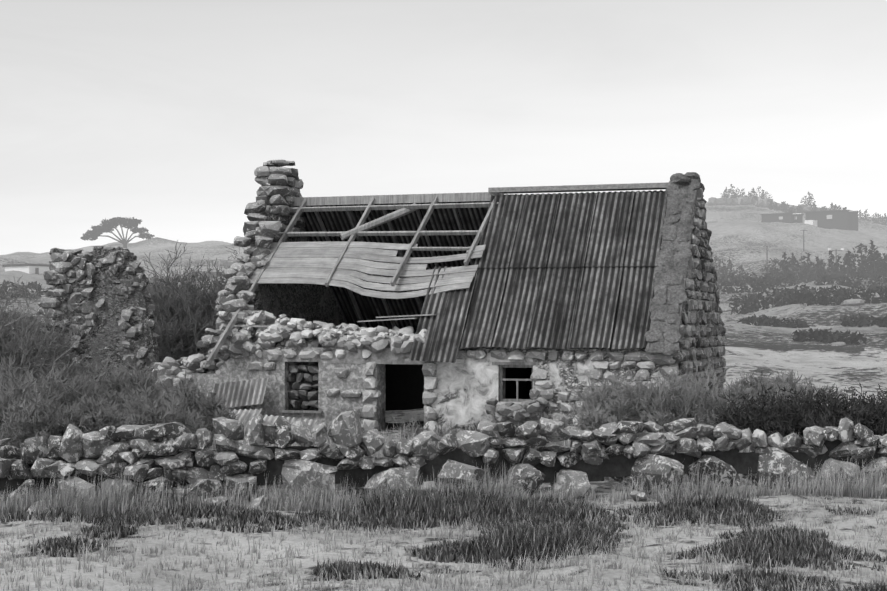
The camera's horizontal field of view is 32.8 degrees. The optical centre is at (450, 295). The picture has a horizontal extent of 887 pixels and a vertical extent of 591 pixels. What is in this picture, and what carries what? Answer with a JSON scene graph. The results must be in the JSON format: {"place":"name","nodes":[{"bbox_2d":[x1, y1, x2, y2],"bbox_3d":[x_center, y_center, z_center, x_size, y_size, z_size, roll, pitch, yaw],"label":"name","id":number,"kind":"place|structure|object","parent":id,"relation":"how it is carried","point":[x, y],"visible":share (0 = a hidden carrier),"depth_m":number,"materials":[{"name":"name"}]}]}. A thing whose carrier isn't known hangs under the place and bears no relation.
{"place":"outdoors","nodes":[
{"label":"outdoors","id":0,"kind":"place"},
{"bbox_2d":[42,249,158,394],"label":"ruined wall","id":1,"kind":"structure","parent":0,"point":[108,315],"depth_m":41.15,"materials":[{"name":"grey stone"}]},
{"bbox_2d":[157,347,650,435],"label":"plastered wall","id":2,"kind":"structure","parent":0,"point":[466,389],"depth_m":34.98,"materials":[{"name":"white paint"}]},
{"bbox_2d":[287,362,318,408],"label":"blocked window stones","id":3,"kind":"object","parent":2,"relation":"in","point":[298,392],"visible":0.65,"depth_m":36.27,"materials":[{"name":"grey stone"}]},
{"bbox_2d":[152,304,548,421],"bbox_3d":[-2.579,1.506,35.987,10.303,2.831,1.623,0,-1,18],"label":"wall-top rubble","id":4,"kind":"object","parent":2,"relation":"on","point":[282,330],"visible":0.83,"depth_m":36.08,"materials":[{"name":"grey stone"}]},
{"bbox_2d":[206,192,503,364],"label":"roof timbers","id":5,"kind":"object","parent":2,"relation":"on","point":[360,229],"visible":0.6,"depth_m":38.03,"materials":[{"name":"grey wood"}]},
{"bbox_2d":[227,241,485,321],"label":"cottage sarking boards","id":6,"kind":"object","parent":5,"relation":"on","point":[302,262],"visible":0.85,"depth_m":36.84,"materials":[{"name":"grey wood"}]},
{"bbox_2d":[298,190,666,362],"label":"cottage roof sheets","id":7,"kind":"object","parent":5,"relation":"on","point":[576,270],"visible":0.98,"depth_m":35.60,"materials":[{"name":"grey metal"}]},
{"bbox_2d":[488,182,670,193],"bbox_3d":[3.184,-2.636,37.111,4.550,0.120,0.500,0,-1,18],"label":"roof ridge cap","id":8,"kind":"object","parent":7,"relation":"on","point":[587,188],"visible":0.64,"depth_m":36.94,"materials":[{"name":"grey metal"}]},
{"bbox_2d":[327,349,433,363],"bbox_3d":[-1.573,1.438,35.739,2.680,0.360,0.565,0,-1,18],"label":"door lintel","id":9,"kind":"structure","parent":2,"relation":"in","point":[385,356],"depth_m":35.50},
{"bbox_2d":[278,362,538,412],"bbox_3d":[-1.010,2.166,35.368,6.430,1.250,0.400,0,-1,18],"label":"window frame","id":10,"kind":"object","parent":2,"relation":"in","point":[516,365],"visible":0.81,"depth_m":34.62,"materials":[{"name":"wood"}]},
{"bbox_2d":[0,203,886,590],"bbox_3d":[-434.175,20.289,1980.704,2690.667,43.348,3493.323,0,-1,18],"label":"ground","id":11,"kind":"structure","parent":0,"point":[744,235],"depth_m":21.57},
{"bbox_2d":[5,266,48,273],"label":"farm building walls","id":12,"kind":"structure","parent":11,"relation":"on","point":[31,269],"depth_m":171.83,"materials":[{"name":"white paint"}]},
{"bbox_2d":[2,264,49,274],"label":"house roof","id":13,"kind":"structure","parent":12,"relation":"on","point":[36,269],"depth_m":171.51,"materials":[{"name":"grey"}]},
{"bbox_2d":[80,217,154,247],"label":"tree","id":14,"kind":"object","parent":11,"relation":"on","point":[109,225],"visible":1,"depth_m":257.76,"materials":[{"name":"grey plant"}]},
{"bbox_2d":[0,351,238,456],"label":"scrub shrubs","id":15,"kind":"object","parent":11,"relation":"on","point":[58,404],"visible":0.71,"depth_m":29.27,"materials":[{"name":"plant"}]},
{"bbox_2d":[0,240,244,394],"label":"bushes","id":16,"kind":"object","parent":11,"relation":"on","point":[183,318],"visible":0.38,"depth_m":43.81,"materials":[{"name":"grey plant"}]},
{"bbox_2d":[32,245,217,374],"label":"ruined wall stones","id":17,"kind":"object","parent":11,"relation":"on","point":[84,262],"visible":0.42,"depth_m":41.09,"materials":[{"name":"grey stone"}]},
{"bbox_2d":[199,378,320,430],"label":"fallen cottage sheets","id":18,"kind":"object","parent":11,"relation":"on","point":[243,393],"visible":0.19,"depth_m":36.05,"materials":[{"name":"grey metal"}]},
{"bbox_2d":[252,185,345,408],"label":"dark interior","id":19,"kind":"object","parent":11,"relation":"on","point":[310,302],"depth_m":40.01,"materials":[{"name":"black"}]},
{"bbox_2d":[197,160,304,355],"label":"cottage gable stones","id":20,"kind":"object","parent":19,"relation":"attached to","point":[274,178],"visible":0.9,"depth_m":37.93,"materials":[{"name":"grey stone"}]},
{"bbox_2d":[155,188,725,431],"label":"stone wall","id":21,"kind":"structure","parent":11,"relation":"on","point":[651,360],"depth_m":35.29,"materials":[{"name":"grey stone"}]},
{"bbox_2d":[0,438,884,493],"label":"field wall","id":22,"kind":"structure","parent":11,"relation":"on","point":[734,458],"depth_m":22.02,"materials":[{"name":"grey stone"}]},
{"bbox_2d":[0,411,886,513],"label":"field wall stones","id":23,"kind":"object","parent":11,"relation":"on","point":[223,462],"visible":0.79,"depth_m":21.40,"materials":[{"name":"grey stone"}]},
{"bbox_2d":[0,416,886,590],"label":"grass tufts","id":24,"kind":"object","parent":11,"relation":"on","point":[122,501],"visible":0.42,"depth_m":18.25,"materials":[{"name":"plant"}]},
{"bbox_2d":[0,482,886,590],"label":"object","id":25,"kind":"object","parent":11,"relation":"on","point":[405,509],"visible":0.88,"depth_m":18.45,"materials":[{"name":"plant"}]},
{"bbox_2d":[0,272,886,344],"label":"distant bushes","id":26,"kind":"object","parent":11,"relation":"on","point":[807,296],"visible":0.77,"depth_m":94.37,"materials":[{"name":"grey plant"}]},
{"bbox_2d":[5,196,886,298],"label":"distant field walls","id":27,"kind":"structure","parent":11,"relation":"on","point":[760,202],"depth_m":380.20,"materials":[{"name":"grey stone"}]},
{"bbox_2d":[392,352,826,439],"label":"shrubs","id":28,"kind":"object","parent":11,"relation":"on","point":[660,404],"visible":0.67,"depth_m":30.77,"materials":[{"name":"plant"}]},
{"bbox_2d":[651,199,722,419],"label":"gable wall stones","id":29,"kind":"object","parent":11,"relation":"on","point":[656,369],"depth_m":35.60,"materials":[{"name":"grey stone"}]},
{"bbox_2d":[645,172,726,355],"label":"gable parapet","id":30,"kind":"structure","parent":29,"relation":"on","point":[663,335],"depth_m":34.66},
{"bbox_2d":[720,284,863,345],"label":"distant rocks","id":31,"kind":"object","parent":11,"relation":"on","point":[848,302],"visible":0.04,"depth_m":90.52,"materials":[{"name":"grey stone"}]},
{"bbox_2d":[713,381,886,449],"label":"gorse shrubs","id":32,"kind":"object","parent":11,"relation":"on","point":[781,416],"visible":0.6,"depth_m":28.76,"materials":[{"name":"grey plant"}]},
{"bbox_2d":[714,184,886,283],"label":"conifer trees","id":33,"kind":"object","parent":11,"relation":"on","point":[872,266],"visible":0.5,"depth_m":159.87,"materials":[{"name":"grey plant"}]},
{"bbox_2d":[766,229,843,265],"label":"utility poles","id":34,"kind":"object","parent":11,"relation":"on","point":[835,250],"visible":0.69,"depth_m":192.34,"materials":[{"name":"wood"}]},
{"bbox_2d":[760,208,859,230],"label":"distant building","id":35,"kind":"structure","parent":11,"relation":"on","point":[843,219],"depth_m":321.63,"materials":[{"name":"grey"}]},
{"bbox_2d":[779,215,831,219],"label":"windows","id":36,"kind":"structure","parent":35,"relation":"in","point":[828,217],"depth_m":320.59,"materials":[{"name":"grey glass"}]},
{"bbox_2d":[0,0,886,254],"label":"sky","id":37,"kind":"structure","parent":0,"point":[162,114],"materials":[{"name":"white"}]},
{"bbox_2d":[385,347,644,431],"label":"dark openings","id":38,"kind":"object","parent":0,"point":[404,386],"visible":0.07,"depth_m":42.34,"materials":[{"name":"black"}]},
{"bbox_2d":[793,210,857,225],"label":"building wall","id":39,"kind":"structure","parent":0,"point":[813,222],"depth_m":320.94,"materials":[{"name":"white paint"}]}
]}

